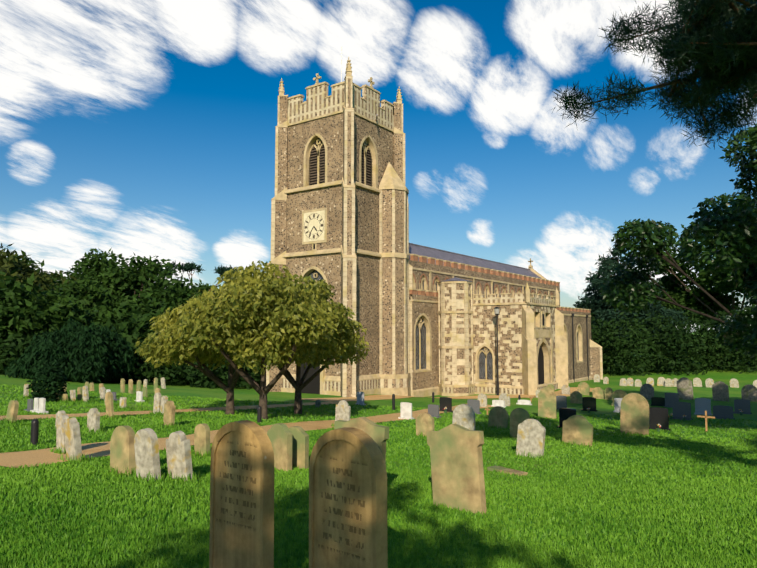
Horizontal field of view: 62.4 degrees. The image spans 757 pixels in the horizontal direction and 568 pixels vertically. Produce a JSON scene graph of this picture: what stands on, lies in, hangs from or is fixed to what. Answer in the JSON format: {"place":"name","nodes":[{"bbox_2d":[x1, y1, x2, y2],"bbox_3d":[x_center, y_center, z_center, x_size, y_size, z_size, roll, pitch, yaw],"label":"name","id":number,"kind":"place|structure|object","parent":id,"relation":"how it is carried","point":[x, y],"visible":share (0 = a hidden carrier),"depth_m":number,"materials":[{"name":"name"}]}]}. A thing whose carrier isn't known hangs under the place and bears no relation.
{"place":"outdoors","nodes":[
{"label":"outdoors","id":0,"kind":"place"},
{"bbox_2d":[143,261,236,292],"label":"pine","id":1,"kind":"object","parent":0,"point":[188,267],"depth_m":104.25,"materials":[{"name":"green plant"}]},
{"bbox_2d":[0,405,493,467],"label":"gravel path","id":2,"kind":"structure","parent":0,"point":[33,457],"depth_m":14.15,"materials":[{"name":"beige gravel"}]},
{"bbox_2d":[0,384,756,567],"bbox_3d":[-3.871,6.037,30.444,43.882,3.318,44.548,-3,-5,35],"label":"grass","id":3,"kind":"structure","parent":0,"point":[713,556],"depth_m":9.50,"materials":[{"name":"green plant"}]},
{"bbox_2d":[0,332,756,567],"bbox_3d":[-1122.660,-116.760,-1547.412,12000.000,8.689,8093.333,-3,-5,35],"label":"ground grass","id":4,"kind":"structure","parent":0,"point":[604,406],"depth_m":24.66,"materials":[{"name":"green plant"}]},
{"bbox_2d":[0,243,55,292],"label":"tree","id":5,"kind":"object","parent":4,"relation":"on","point":[24,270],"visible":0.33,"depth_m":73.46,"materials":[{"name":"green plant"}]},
{"bbox_2d":[2,248,62,288],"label":"tree","id":6,"kind":"object","parent":4,"relation":"on","point":[30,262],"depth_m":88.26,"materials":[{"name":"green plant"}]},
{"bbox_2d":[0,268,86,347],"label":"tree","id":7,"kind":"object","parent":4,"relation":"on","point":[24,311],"depth_m":58.98,"materials":[{"name":"green plant"}]},
{"bbox_2d":[26,362,68,401],"bbox_3d":[-15.591,4.759,29.509,1.780,2.192,1.848,-1,-4,13],"label":"ivy bush","id":8,"kind":"object","parent":4,"relation":"on","point":[49,374],"visible":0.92,"depth_m":29.19,"materials":[{"name":"green plant"}]},
{"bbox_2d":[41,271,82,287],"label":"tree","id":9,"kind":"object","parent":4,"relation":"on","point":[62,278],"depth_m":94.39,"materials":[{"name":"green plant"}]},
{"bbox_2d":[3,319,134,382],"bbox_3d":[-24.353,5.407,49.929,9.344,5.342,11.122,-3,-5,35],"label":"bush","id":10,"kind":"object","parent":4,"relation":"on","point":[90,353],"visible":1,"depth_m":47.65,"materials":[{"name":"green plant"}]},
{"bbox_2d":[37,291,104,325],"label":"tree","id":11,"kind":"object","parent":4,"relation":"on","point":[94,314],"depth_m":67.12,"materials":[{"name":"green plant"}]},
{"bbox_2d":[49,248,148,298],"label":"tree","id":12,"kind":"object","parent":4,"relation":"on","point":[88,266],"depth_m":100.02,"materials":[{"name":"green plant"}]},
{"bbox_2d":[47,310,157,356],"bbox_3d":[-27.331,6.078,64.004,14.214,8.043,14.998,-3,-5,35],"label":"tree","id":13,"kind":"object","parent":4,"relation":"on","point":[108,323],"visible":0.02,"depth_m":61.29,"materials":[{"name":"green plant"}]},
{"bbox_2d":[47,252,208,318],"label":"tree","id":14,"kind":"object","parent":4,"relation":"on","point":[172,294],"depth_m":86.42,"materials":[{"name":"green plant"}]},
{"bbox_2d":[0,331,260,389],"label":"hedge","id":15,"kind":"object","parent":4,"relation":"on","point":[172,375],"visible":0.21,"depth_m":54.42,"materials":[{"name":"green plant"}]},
{"bbox_2d":[88,292,173,350],"bbox_3d":[-23.639,5.605,66.513,15.828,9.592,14.842,-3,-5,35],"label":"tree","id":16,"kind":"object","parent":4,"relation":"on","point":[148,308],"visible":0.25,"depth_m":63.26,"materials":[{"name":"green plant"}]},
{"bbox_2d":[0,402,338,419],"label":"gravel path","id":17,"kind":"structure","parent":4,"relation":"on","point":[20,417],"depth_m":25.24,"materials":[{"name":"beige gravel"}]},
{"bbox_2d":[194,279,219,294],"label":"tree","id":18,"kind":"object","parent":4,"relation":"on","point":[206,286],"visible":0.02,"depth_m":119.74,"materials":[{"name":"green plant"}]},
{"bbox_2d":[134,266,304,414],"bbox_3d":[-6.256,2.484,26.292,6.727,6.544,7.605,1,-4,-9],"label":"cherry tree","id":19,"kind":"object","parent":4,"relation":"on","point":[168,343],"depth_m":24.01,"materials":[{"name":"green plant"}]},
{"bbox_2d":[209,420,273,567],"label":"headstone","id":20,"kind":"object","parent":4,"relation":"on","point":[242,497],"visible":1,"depth_m":5.22,"materials":[{"name":"stone"}]},
{"bbox_2d":[176,260,355,419],"bbox_3d":[-4.809,2.320,24.499,7.434,6.522,7.344,-1,-4,7],"label":"cherry tree","id":21,"kind":"object","parent":4,"relation":"on","point":[251,301],"depth_m":22.38,"materials":[{"name":"green plant"}]},
{"bbox_2d":[30,307,520,445],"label":"posts","id":22,"kind":"object","parent":4,"relation":"on","point":[34,431],"visible":0.94,"depth_m":22.49,"materials":[{"name":"black metal"}]},
{"bbox_2d":[247,275,369,413],"bbox_3d":[-3.555,2.939,29.102,7.444,6.734,9.596,-3,-5,35],"label":"cherry tree","id":23,"kind":"object","parent":4,"relation":"on","point":[325,293],"depth_m":28.68,"materials":[{"name":"green plant"}]},
{"bbox_2d":[309,427,387,567],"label":"headstone","id":24,"kind":"object","parent":4,"relation":"on","point":[347,498],"visible":1,"depth_m":4.61,"materials":[{"name":"stone"}]},
{"bbox_2d":[6,374,756,514],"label":"headstones","id":25,"kind":"object","parent":4,"relation":"on","point":[457,469],"visible":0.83,"depth_m":17.43,"materials":[{"name":"stone"}]},
{"bbox_2d":[266,46,602,396],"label":"church","id":26,"kind":"structure","parent":4,"relation":"on","point":[425,316],"depth_m":52.77,"materials":[{"name":"stone"}]},
{"bbox_2d":[302,387,593,401],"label":"path","id":27,"kind":"structure","parent":4,"relation":"on","point":[383,397],"depth_m":48.77,"materials":[{"name":"beige gravel"}]},
{"bbox_2d":[444,407,742,431],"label":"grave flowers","id":28,"kind":"object","parent":4,"relation":"on","point":[658,429],"visible":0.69,"depth_m":34.37,"materials":[{"name":"red plant"}]},
{"bbox_2d":[573,246,688,350],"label":"tree","id":29,"kind":"object","parent":4,"relation":"on","point":[600,308],"depth_m":91.49,"materials":[{"name":"green plant"}]},
{"bbox_2d":[591,308,756,375],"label":"hedge","id":30,"kind":"object","parent":4,"relation":"on","point":[620,357],"visible":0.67,"depth_m":80.02,"materials":[{"name":"green plant"}]},
{"bbox_2d":[599,123,756,357],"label":"tree","id":31,"kind":"object","parent":4,"relation":"on","point":[718,225],"depth_m":27.33,"materials":[{"name":"green plant"}]},
{"bbox_2d":[638,193,756,317],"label":"tree","id":32,"kind":"object","parent":4,"relation":"on","point":[704,279],"depth_m":109.24,"materials":[{"name":"green plant"}]},
{"bbox_2d":[654,272,741,329],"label":"tree","id":33,"kind":"object","parent":4,"relation":"on","point":[690,302],"depth_m":112.57,"materials":[{"name":"green plant"}]},
{"bbox_2d":[715,254,756,300],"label":"tree","id":34,"kind":"object","parent":4,"relation":"on","point":[738,294],"visible":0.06,"depth_m":101.77,"materials":[{"name":"green plant"}]},
{"bbox_2d":[0,0,756,331],"label":"sky","id":35,"kind":"structure","parent":0,"point":[146,128],"materials":[{"name":"blue"}]},
{"bbox_2d":[546,0,756,149],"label":"pine","id":36,"kind":"object","parent":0,"point":[730,62],"depth_m":10.16,"materials":[{"name":"green plant"}]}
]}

